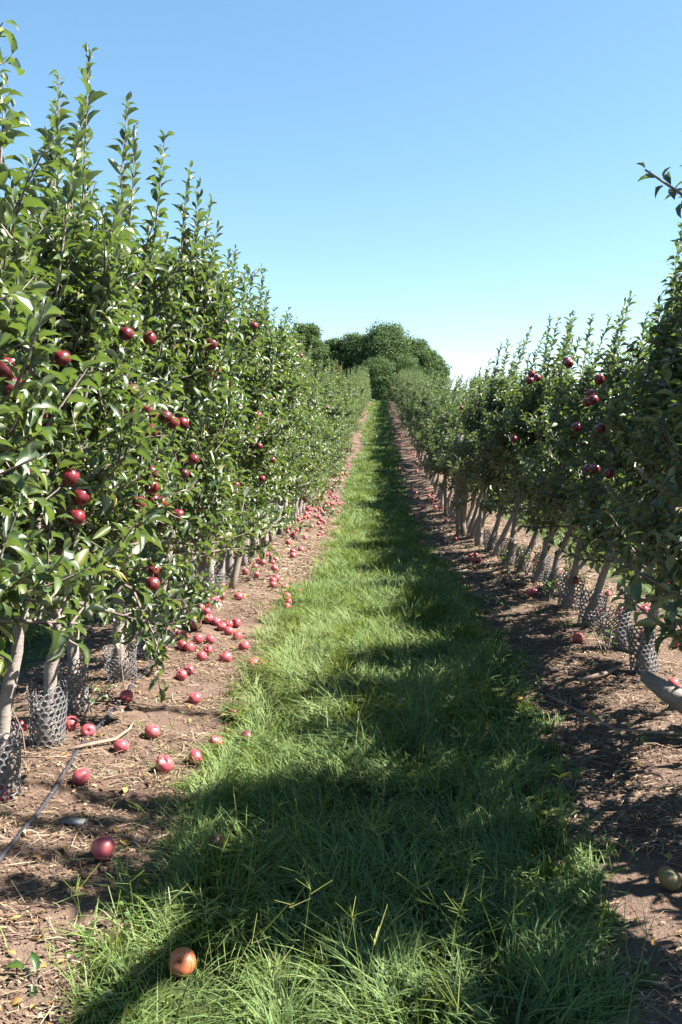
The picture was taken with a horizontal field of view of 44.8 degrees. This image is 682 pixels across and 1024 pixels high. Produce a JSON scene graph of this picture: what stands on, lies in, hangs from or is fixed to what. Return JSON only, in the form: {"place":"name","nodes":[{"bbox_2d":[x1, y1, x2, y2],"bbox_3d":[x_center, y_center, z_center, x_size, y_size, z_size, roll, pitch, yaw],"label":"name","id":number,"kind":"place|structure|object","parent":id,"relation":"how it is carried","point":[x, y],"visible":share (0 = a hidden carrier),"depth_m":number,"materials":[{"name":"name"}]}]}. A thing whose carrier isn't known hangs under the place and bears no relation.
{"place":"outdoors","nodes":[
{"label":"outdoors","id":0,"kind":"place"},
{"bbox_2d":[0,401,681,1023],"bbox_3d":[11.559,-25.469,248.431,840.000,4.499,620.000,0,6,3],"label":"ground","id":1,"kind":"structure","parent":0,"point":[644,893],"depth_m":3.48,"materials":[{"name":"soil"}]},
{"bbox_2d":[0,722,20,802],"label":"trunk guard","id":2,"kind":"object","parent":1,"relation":"on","point":[17,758],"visible":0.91,"depth_m":3.34,"materials":[{"name":"grey metal"}]},
{"bbox_2d":[5,951,41,997],"bbox_3d":[-0.893,1.324,2.343,0.101,0.093,0.111,-3,7,-29],"label":"weed","id":3,"kind":"object","parent":1,"relation":"on","point":[34,959],"visible":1,"depth_m":2.37,"materials":[{"name":"green plant"}]},
{"bbox_2d":[26,679,67,747],"bbox_3d":[-1.401,0.961,3.955,0.179,0.285,0.211,-1,2,-11],"label":"trunk guard","id":4,"kind":"object","parent":1,"relation":"on","point":[31,704],"visible":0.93,"depth_m":3.89,"materials":[{"name":"grey plastic"}]},
{"bbox_2d":[0,20,110,675],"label":"apple tree","id":5,"kind":"object","parent":1,"relation":"on","point":[34,349],"visible":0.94,"depth_m":2.29,"materials":[{"name":"green plant"}]},
{"bbox_2d":[58,816,85,825],"bbox_3d":[-1.052,1.210,3.238,0.100,0.012,0.052,4,8,-3],"label":"slate piece","id":6,"kind":"object","parent":1,"relation":"on","point":[74,821],"visible":1,"depth_m":3.23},
{"bbox_2d":[57,653,89,714],"bbox_3d":[-1.415,0.904,4.360,0.173,0.293,0.148,-6,8,-34],"label":"trunk guard","id":7,"kind":"object","parent":1,"relation":"on","point":[82,676],"visible":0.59,"depth_m":4.32,"materials":[{"name":"grey metal"}]},
{"bbox_2d":[72,766,89,784],"bbox_3d":[-1.123,1.141,3.567,0.074,0.072,0.074,-2,6,-16],"label":"apple","id":8,"kind":"object","parent":1,"relation":"on","point":[81,776],"visible":1,"depth_m":3.54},
{"bbox_2d":[0,69,164,625],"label":"apple tree","id":9,"kind":"object","parent":1,"relation":"on","point":[19,437],"visible":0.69,"depth_m":2.68,"materials":[{"name":"green plant"}]},
{"bbox_2d":[80,724,95,736],"bbox_3d":[-1.239,1.071,4.048,0.070,0.066,0.068,3,6,24],"label":"apple","id":10,"kind":"object","parent":1,"relation":"on","point":[87,729],"visible":0.98,"depth_m":4.03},
{"bbox_2d":[0,97,185,786],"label":"apple tree","id":11,"kind":"object","parent":1,"relation":"on","point":[93,299],"visible":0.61,"depth_m":3.23,"materials":[{"name":"green plant"}]},
{"bbox_2d":[80,680,117,723],"bbox_3d":[-1.225,0.967,4.151,0.268,0.250,0.098,5,8,43],"label":"weed","id":12,"kind":"object","parent":1,"relation":"on","point":[94,700],"visible":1,"depth_m":4.16,"materials":[{"name":"green plant"}]},
{"bbox_2d":[0,43,200,745],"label":"apple tree","id":13,"kind":"object","parent":1,"relation":"on","point":[51,189],"visible":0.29,"depth_m":3.71,"materials":[{"name":"green plant"}]},
{"bbox_2d":[68,720,133,751],"bbox_3d":[-1.128,1.091,4.046,0.116,0.045,0.480,3,6,24],"label":"dead branch","id":14,"kind":"object","parent":1,"relation":"on","point":[73,748],"visible":0.99,"depth_m":3.94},
{"bbox_2d":[91,835,114,860],"bbox_3d":[-0.869,1.230,3.024,0.086,0.084,0.085,0,6,-2],"label":"apple","id":15,"kind":"object","parent":1,"relation":"on","point":[100,844],"visible":0.9,"depth_m":3.00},
{"bbox_2d":[0,100,230,712],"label":"apple tree","id":16,"kind":"object","parent":1,"relation":"on","point":[177,515],"visible":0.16,"depth_m":4.24,"materials":[{"name":"green plant"}]},
{"bbox_2d":[103,639,137,681],"bbox_3d":[-1.313,0.901,4.929,0.191,0.233,0.200,-1,32,-7],"label":"trunk guard","id":17,"kind":"object","parent":1,"relation":"on","point":[109,671],"visible":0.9,"depth_m":4.89,"materials":[{"name":"grey metal"}]},
{"bbox_2d":[113,736,128,752],"bbox_3d":[-1.045,1.107,3.925,0.074,0.072,0.070,1,6,8],"label":"apple","id":18,"kind":"object","parent":1,"relation":"on","point":[119,745],"visible":0.91,"depth_m":3.90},
{"bbox_2d":[0,556,252,862],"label":"irrigation hose","id":19,"kind":"object","parent":1,"relation":"on","point":[10,846],"visible":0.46,"depth_m":3.55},
{"bbox_2d":[37,91,254,702],"bbox_3d":[-1.302,-0.632,4.756,1.395,3.420,1.516,2,6,16],"label":"apple tree","id":20,"kind":"object","parent":1,"relation":"on","point":[160,302],"visible":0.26,"depth_m":4.61,"materials":[{"name":"green plant"}]},
{"bbox_2d":[135,612,164,660],"bbox_3d":[-1.253,0.814,5.438,0.179,0.285,0.211,2,12,15],"label":"trunk guard","id":21,"kind":"object","parent":1,"relation":"on","point":[141,648],"visible":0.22,"depth_m":5.38,"materials":[{"name":"grey metal"}]},
{"bbox_2d":[144,723,159,737],"bbox_3d":[-0.943,1.091,4.148,0.080,0.081,0.077,20,6,1],"label":"apple","id":22,"kind":"object","parent":1,"relation":"on","point":[154,729],"visible":0.96,"depth_m":4.12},
{"bbox_2d":[155,754,173,773],"bbox_3d":[-0.810,1.150,3.793,0.084,0.096,0.082,-1,20,-7],"label":"apple","id":23,"kind":"object","parent":1,"relation":"on","point":[166,764],"visible":0.94,"depth_m":3.77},
{"bbox_2d":[71,193,271,641],"bbox_3d":[-1.289,-0.592,5.836,1.564,3.116,1.480,7,0,23],"label":"apple tree","id":24,"kind":"object","parent":1,"relation":"on","point":[228,449],"visible":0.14,"depth_m":5.70,"materials":[{"name":"green plant"}]},
{"bbox_2d":[168,947,195,977],"bbox_3d":[-0.467,1.322,2.428,0.080,0.078,0.079,-2,6,-20],"label":"apple","id":25,"kind":"object","parent":1,"relation":"on","point":[180,965],"visible":0.98,"depth_m":2.40,"materials":[{"name":"food"}]},
{"bbox_2d":[194,541,207,606],"bbox_3d":[-1.104,0.448,6.542,0.206,0.912,0.062,-4,7,-34],"label":"wooden stake","id":26,"kind":"object","parent":1,"relation":"on","point":[202,567],"visible":0.22,"depth_m":6.52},
{"bbox_2d":[118,160,287,657],"bbox_3d":[-1.070,-0.555,5.363,1.441,3.153,1.482,0,6,-2],"label":"apple tree","id":27,"kind":"object","parent":1,"relation":"on","point":[198,280],"visible":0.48,"depth_m":5.15,"materials":[{"name":"green plant"}]},
{"bbox_2d":[147,322,277,599],"bbox_3d":[-1.236,-0.530,6.914,1.400,2.792,1.289,5,6,22],"label":"apple tree","id":28,"kind":"object","parent":1,"relation":"on","point":[254,326],"visible":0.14,"depth_m":6.93,"materials":[{"name":"green plant"}]},
{"bbox_2d":[203,568,225,595],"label":"trunk guard","id":29,"kind":"object","parent":1,"relation":"on","point":[220,578],"visible":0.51,"depth_m":7.50,"materials":[{"name":"grey metal"}]},
{"bbox_2d":[145,305,296,624],"bbox_3d":[-1.119,-0.508,6.318,1.341,2.877,1.362,0,4,-27],"label":"apple tree","id":30,"kind":"object","parent":1,"relation":"on","point":[228,527],"visible":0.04,"depth_m":6.22,"materials":[{"name":"green plant"}]},
{"bbox_2d":[228,501,252,588],"bbox_3d":[-0.957,0.340,7.936,0.331,0.884,0.080,-4,7,-36],"label":"trunk","id":31,"kind":"object","parent":1,"relation":"on","point":[235,572],"visible":0.36,"depth_m":7.89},
{"bbox_2d":[196,244,292,592],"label":"apple tree","id":32,"kind":"object","parent":1,"relation":"on","point":[258,391],"visible":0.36,"depth_m":7.27,"materials":[{"name":"green plant"}]},
{"bbox_2d":[215,329,295,583],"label":"apple tree","id":33,"kind":"object","parent":1,"relation":"on","point":[267,473],"visible":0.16,"depth_m":7.96,"materials":[{"name":"green plant"}]},
{"bbox_2d":[225,307,314,573],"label":"apple tree","id":34,"kind":"object","parent":1,"relation":"on","point":[288,386],"visible":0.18,"depth_m":8.49,"materials":[{"name":"green plant"}]},
{"bbox_2d":[237,271,326,566],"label":"apple tree","id":35,"kind":"object","parent":1,"relation":"on","point":[244,557],"visible":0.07,"depth_m":9.03,"materials":[{"name":"green plant"}]},
{"bbox_2d":[249,290,325,544],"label":"apple tree","id":36,"kind":"object","parent":1,"relation":"on","point":[307,486],"visible":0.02,"depth_m":9.84,"materials":[{"name":"green plant"}]},
{"bbox_2d":[253,291,324,552],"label":"apple tree","id":37,"kind":"object","parent":1,"relation":"on","point":[256,543],"visible":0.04,"depth_m":10.41,"materials":[{"name":"green plant"}]},
{"bbox_2d":[262,314,323,542],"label":"apple tree","id":38,"kind":"object","parent":1,"relation":"on","point":[309,448],"visible":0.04,"depth_m":10.82,"materials":[{"name":"green plant"}]},
{"bbox_2d":[268,315,335,542],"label":"apple tree","id":39,"kind":"object","parent":1,"relation":"on","point":[302,431],"visible":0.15,"depth_m":11.44,"materials":[{"name":"green plant"}]},
{"bbox_2d":[279,359,331,533],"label":"apple tree","id":40,"kind":"object","parent":1,"relation":"on","point":[314,401],"visible":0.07,"depth_m":12.72,"materials":[{"name":"green plant"}]},
{"bbox_2d":[283,349,330,530],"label":"apple tree","id":41,"kind":"object","parent":1,"relation":"on","point":[320,435],"visible":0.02,"depth_m":13.28,"materials":[{"name":"green plant"}]},
{"bbox_2d":[270,335,345,514],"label":"apple tree","id":42,"kind":"object","parent":1,"relation":"on","point":[300,505],"visible":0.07,"depth_m":16.32,"materials":[{"name":"green plant"}]},
{"bbox_2d":[274,362,342,536],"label":"apple tree","id":43,"kind":"object","parent":1,"relation":"on","point":[316,443],"visible":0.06,"depth_m":12.11,"materials":[{"name":"green plant"}]},
{"bbox_2d":[288,321,335,379],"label":"oak tree","id":44,"kind":"object","parent":1,"relation":"on","point":[309,330],"visible":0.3,"depth_m":90.62,"materials":[{"name":"green plant"}]},
{"bbox_2d":[290,355,337,523],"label":"apple tree","id":45,"kind":"object","parent":1,"relation":"on","point":[294,500],"visible":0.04,"depth_m":14.36,"materials":[{"name":"green plant"}]},
{"bbox_2d":[294,381,341,520],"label":"apple tree","id":46,"kind":"object","parent":1,"relation":"on","point":[331,461],"visible":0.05,"depth_m":14.97,"materials":[{"name":"green plant"}]},
{"bbox_2d":[302,361,346,510],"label":"apple tree","id":47,"kind":"object","parent":1,"relation":"on","point":[327,407],"visible":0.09,"depth_m":16.71,"materials":[{"name":"green plant"}]},
{"bbox_2d":[305,359,354,507],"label":"apple tree","id":48,"kind":"object","parent":1,"relation":"on","point":[326,385],"visible":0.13,"depth_m":17.22,"materials":[{"name":"green plant"}]},
{"bbox_2d":[311,335,352,377],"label":"oak tree","id":49,"kind":"object","parent":1,"relation":"on","point":[334,344],"visible":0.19,"depth_m":92.50,"materials":[{"name":"green plant"}]},
{"bbox_2d":[314,375,352,494],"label":"apple tree","id":50,"kind":"object","parent":1,"relation":"on","point":[341,416],"visible":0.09,"depth_m":19.47,"materials":[{"name":"green plant"}]},
{"bbox_2d":[59,579,612,1022],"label":"clover","id":51,"kind":"object","parent":1,"relation":"on","point":[113,1008],"visible":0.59,"depth_m":3.00,"materials":[{"name":"green plant"}]},
{"bbox_2d":[0,399,678,1023],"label":"grass","id":52,"kind":"structure","parent":1,"relation":"on","point":[400,545],"depth_m":3.19,"materials":[{"name":"plant"}]},
{"bbox_2d":[0,401,681,1023],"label":"straw","id":53,"kind":"object","parent":1,"relation":"on","point":[234,653],"visible":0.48,"depth_m":4.01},
{"bbox_2d":[0,493,681,1023],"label":"leaf litter","id":54,"kind":"object","parent":1,"relation":"on","point":[124,841],"visible":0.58,"depth_m":3.34,"materials":[{"name":"plant"}]},
{"bbox_2d":[328,360,355,440],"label":"apple tree","id":55,"kind":"object","parent":1,"relation":"on","point":[340,383],"visible":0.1,"depth_m":23.19,"materials":[{"name":"green plant"}]},
{"bbox_2d":[326,332,380,399],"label":"oak tree","id":56,"kind":"object","parent":1,"relation":"on","point":[351,339],"visible":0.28,"depth_m":91.34,"materials":[{"name":"green plant"}]},
{"bbox_2d":[351,355,397,400],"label":"oak tree","id":57,"kind":"object","parent":1,"relation":"on","point":[380,387],"visible":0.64,"depth_m":85.45,"materials":[{"name":"green plant"}]},
{"bbox_2d":[342,318,419,400],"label":"oak tree","id":58,"kind":"object","parent":1,"relation":"on","point":[388,340],"visible":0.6,"depth_m":88.79,"materials":[{"name":"green plant"}]},
{"bbox_2d":[373,355,427,400],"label":"oak tree","id":59,"kind":"object","parent":1,"relation":"on","point":[409,364],"visible":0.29,"depth_m":86.68,"materials":[{"name":"green plant"}]},
{"bbox_2d":[389,335,443,391],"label":"oak tree","id":60,"kind":"object","parent":1,"relation":"on","point":[425,354],"visible":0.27,"depth_m":91.02,"materials":[{"name":"green plant"}]},
{"bbox_2d":[396,374,441,456],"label":"apple tree","id":61,"kind":"object","parent":1,"relation":"on","point":[417,409],"visible":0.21,"depth_m":27.86,"materials":[{"name":"green plant"}]},
{"bbox_2d":[398,375,449,465],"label":"apple tree","id":62,"kind":"object","parent":1,"relation":"on","point":[407,429],"visible":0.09,"depth_m":25.62,"materials":[{"name":"green plant"}]},
{"bbox_2d":[401,383,449,480],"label":"apple tree","id":63,"kind":"object","parent":1,"relation":"on","point":[429,425],"visible":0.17,"depth_m":22.38,"materials":[{"name":"green plant"}]},
{"bbox_2d":[407,371,455,459],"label":"apple tree","id":64,"kind":"object","parent":1,"relation":"on","point":[438,391],"visible":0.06,"depth_m":26.88,"materials":[{"name":"green plant"}]},
{"bbox_2d":[422,354,452,395],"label":"oak tree","id":65,"kind":"object","parent":1,"relation":"on","point":[443,367],"visible":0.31,"depth_m":92.41,"materials":[{"name":"green plant"}]},
{"bbox_2d":[412,375,468,472],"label":"apple tree","id":66,"kind":"object","parent":1,"relation":"on","point":[430,411],"visible":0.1,"depth_m":23.89,"materials":[{"name":"green plant"}]},
{"bbox_2d":[422,378,461,488],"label":"apple tree","id":67,"kind":"object","parent":1,"relation":"on","point":[444,408],"visible":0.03,"depth_m":20.60,"materials":[{"name":"green plant"}]},
{"bbox_2d":[413,375,474,500],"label":"apple tree","id":68,"kind":"object","parent":1,"relation":"on","point":[423,463],"visible":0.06,"depth_m":18.66,"materials":[{"name":"green plant"}]},
{"bbox_2d":[415,375,473,479],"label":"apple tree","id":69,"kind":"object","parent":1,"relation":"on","point":[455,408],"visible":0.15,"depth_m":18.10,"materials":[{"name":"green plant"}]},
{"bbox_2d":[418,392,475,506],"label":"apple tree","id":70,"kind":"object","parent":1,"relation":"on","point":[448,426],"visible":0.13,"depth_m":17.68,"materials":[{"name":"green plant"}]},
{"bbox_2d":[432,382,472,509],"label":"apple tree","id":71,"kind":"object","parent":1,"relation":"on","point":[450,493],"visible":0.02,"depth_m":17.00,"materials":[{"name":"green plant"}]},
{"bbox_2d":[455,458,460,536],"bbox_3d":[1.792,-0.220,12.696,0.075,1.309,0.119,-3,7,-28],"label":"wooden stake","id":72,"kind":"object","parent":1,"relation":"on","point":[458,523],"visible":0.47,"depth_m":12.69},
{"bbox_2d":[431,380,485,500],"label":"apple tree","id":73,"kind":"object","parent":1,"relation":"on","point":[452,481],"visible":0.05,"depth_m":14.00,"materials":[{"name":"green plant"}]},
{"bbox_2d":[422,367,495,517],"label":"apple tree","id":74,"kind":"object","parent":1,"relation":"on","point":[433,467],"visible":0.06,"depth_m":15.77,"materials":[{"name":"green plant"}]},
{"bbox_2d":[455,435,467,534],"bbox_3d":[1.887,-0.367,12.954,0.196,1.676,0.197,0,6,3],"label":"wooden post","id":75,"kind":"object","parent":1,"relation":"on","point":[463,511],"visible":0.38,"depth_m":12.91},
{"bbox_2d":[437,371,516,528],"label":"apple tree","id":76,"kind":"object","parent":1,"relation":"on","point":[471,509],"visible":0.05,"depth_m":13.52,"materials":[{"name":"green plant"}]},
{"bbox_2d":[432,358,522,532],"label":"apple tree","id":77,"kind":"object","parent":1,"relation":"on","point":[473,518],"visible":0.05,"depth_m":12.93,"materials":[{"name":"green plant"}]},
{"bbox_2d":[433,325,545,546],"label":"apple tree","id":78,"kind":"object","parent":1,"relation":"on","point":[494,400],"visible":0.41,"depth_m":11.07,"materials":[{"name":"green plant"}]},
{"bbox_2d":[446,351,537,550],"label":"apple tree","id":79,"kind":"object","parent":1,"relation":"on","point":[467,476],"visible":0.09,"depth_m":10.56,"materials":[{"name":"green plant"}]},
{"bbox_2d":[443,350,557,540],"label":"apple tree","id":80,"kind":"object","parent":1,"relation":"on","point":[468,442],"visible":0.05,"depth_m":11.71,"materials":[{"name":"green plant"}]},
{"bbox_2d":[500,538,514,562],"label":"trunk guard","id":81,"kind":"object","parent":1,"relation":"on","point":[502,542],"visible":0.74,"depth_m":9.42,"materials":[{"name":"grey metal"}]},
{"bbox_2d":[499,550,525,585],"bbox_3d":[1.660,0.546,8.040,0.261,0.359,0.476,2,6,16],"label":"weed","id":82,"kind":"object","parent":1,"relation":"on","point":[508,570],"visible":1,"depth_m":8.04,"materials":[{"name":"green plant"}]},
{"bbox_2d":[470,354,559,556],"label":"apple tree","id":83,"kind":"object","parent":1,"relation":"on","point":[485,470],"visible":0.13,"depth_m":10.07,"materials":[{"name":"green plant"}]},
{"bbox_2d":[471,314,572,562],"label":"apple tree","id":84,"kind":"object","parent":1,"relation":"on","point":[534,398],"visible":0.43,"depth_m":9.23,"materials":[{"name":"green plant"}]},
{"bbox_2d":[514,544,530,573],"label":"trunk guard","id":85,"kind":"object","parent":1,"relation":"on","point":[519,548],"visible":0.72,"depth_m":8.79,"materials":[{"name":"grey plastic"}]},
{"bbox_2d":[510,540,543,575],"bbox_3d":[1.918,0.475,8.538,0.304,0.408,0.490,4,7,36],"label":"weed","id":86,"kind":"object","parent":1,"relation":"on","point":[525,570],"visible":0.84,"depth_m":8.58,"materials":[{"name":"green plant"}]},
{"bbox_2d":[513,714,550,736],"bbox_3d":[1.004,1.113,4.300,0.170,0.122,0.164,-4,7,-36],"label":"weed","id":87,"kind":"object","parent":1,"relation":"on","point":[525,724],"visible":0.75,"depth_m":4.29,"materials":[{"name":"green plant"}]},
{"bbox_2d":[531,551,551,582],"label":"trunk guard","id":88,"kind":"object","parent":1,"relation":"on","point":[536,563],"visible":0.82,"depth_m":8.15,"materials":[{"name":"grey plastic"}]},
{"bbox_2d":[542,568,563,596],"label":"trunk guard","id":89,"kind":"object","parent":1,"relation":"on","point":[546,578],"visible":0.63,"depth_m":7.47,"materials":[{"name":"grey plastic"}]},
{"bbox_2d":[504,339,602,572],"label":"apple tree","id":90,"kind":"object","parent":1,"relation":"on","point":[533,540],"visible":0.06,"depth_m":8.76,"materials":[{"name":"green plant"}]},
{"bbox_2d":[480,310,640,582],"bbox_3d":[2.314,-0.565,8.050,1.500,2.761,1.643,7,10,-38],"label":"apple tree","id":91,"kind":"object","parent":1,"relation":"on","point":[539,427],"visible":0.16,"depth_m":7.96,"materials":[{"name":"green plant"}]},
{"bbox_2d":[544,758,586,789],"bbox_3d":[0.990,1.157,3.663,0.184,0.141,0.181,-2,6,-19],"label":"weed","id":92,"kind":"object","parent":1,"relation":"on","point":[576,771],"visible":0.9,"depth_m":3.65,"materials":[{"name":"green plant"}]},
{"bbox_2d":[557,572,586,609],"bbox_3d":[1.930,0.664,6.928,0.211,0.285,0.179,9,6,0],"label":"trunk guard","id":93,"kind":"object","parent":1,"relation":"on","point":[560,597],"visible":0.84,"depth_m":6.87,"materials":[{"name":"grey plastic"}]},
{"bbox_2d":[513,333,655,594],"bbox_3d":[2.232,-0.422,7.442,1.328,2.502,1.183,1,6,9],"label":"apple tree","id":94,"kind":"object","parent":1,"relation":"on","point":[568,534],"visible":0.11,"depth_m":7.40,"materials":[{"name":"green plant"}]},
{"bbox_2d":[577,586,608,626],"bbox_3d":[1.926,0.727,6.321,0.211,0.285,0.179,9,2,-21],"label":"trunk guard","id":95,"kind":"object","parent":1,"relation":"on","point":[604,597],"visible":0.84,"depth_m":6.26,"materials":[{"name":"grey plastic"}]},
{"bbox_2d":[516,286,681,608],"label":"apple tree","id":96,"kind":"object","parent":1,"relation":"on","point":[613,380],"visible":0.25,"depth_m":6.70,"materials":[{"name":"green plant"}]},
{"bbox_2d":[578,665,620,683],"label":"dead branch","id":97,"kind":"object","parent":1,"relation":"on","point":[591,678],"visible":0.98,"depth_m":5.02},
{"bbox_2d":[585,620,619,653],"bbox_3d":[1.745,0.839,5.545,0.215,0.231,0.167,0,6,3],"label":"weed","id":98,"kind":"object","parent":1,"relation":"on","point":[603,639],"visible":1,"depth_m":5.56,"materials":[{"name":"green plant"}]},
{"bbox_2d":[529,311,678,625],"bbox_3d":[2.159,-0.304,6.215,1.312,2.484,1.382,-1,6,-12],"label":"apple tree","id":99,"kind":"object","parent":1,"relation":"on","point":[567,361],"visible":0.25,"depth_m":6.21,"materials":[{"name":"green plant"}]},
{"bbox_2d":[542,165,681,674],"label":"apple tree","id":100,"kind":"object","parent":1,"relation":"on","point":[667,348],"visible":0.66,"depth_m":4.86,"materials":[{"name":"green plant"}]},
{"bbox_2d":[546,346,681,744],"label":"apple tree","id":101,"kind":"object","parent":1,"relation":"on","point":[670,591],"visible":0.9,"depth_m":3.38,"materials":[{"name":"green plant"}]},
{"bbox_2d":[597,606,633,651],"bbox_3d":[1.890,0.799,5.662,0.211,0.285,0.179,-12,4,9],"label":"trunk guard","id":102,"kind":"object","parent":1,"relation":"on","point":[609,626],"visible":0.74,"depth_m":5.60,"materials":[{"name":"grey plastic"}]},
{"bbox_2d":[563,222,681,649],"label":"apple tree","id":103,"kind":"object","parent":1,"relation":"on","point":[653,493],"visible":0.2,"depth_m":5.48,"materials":[{"name":"green plant"}]},
{"bbox_2d":[597,328,681,713],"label":"apple tree","id":104,"kind":"object","parent":1,"relation":"on","point":[668,693],"visible":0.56,"depth_m":4.07,"materials":[{"name":"green plant"}]},
{"bbox_2d":[625,625,658,675],"bbox_3d":[1.852,0.845,5.078,0.173,0.293,0.147,-7,2,26],"label":"trunk guard","id":105,"kind":"object","parent":1,"relation":"on","point":[630,644],"visible":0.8,"depth_m":5.03,"materials":[{"name":"grey plastic"}]},
{"bbox_2d":[615,162,681,655],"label":"apple tree","id":106,"kind":"object","parent":1,"relation":"on","point":[671,620],"visible":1,"depth_m":2.63,"materials":[{"name":"green plant"}]},
{"bbox_2d":[658,866,681,889],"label":"apple","id":107,"kind":"object","parent":1,"relation":"on","point":[669,878],"visible":1,"depth_m":2.81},
{"bbox_2d":[0,0,681,399],"label":"sky","id":108,"kind":"structure","parent":0,"point":[462,174],"materials":[{"name":"blue"}]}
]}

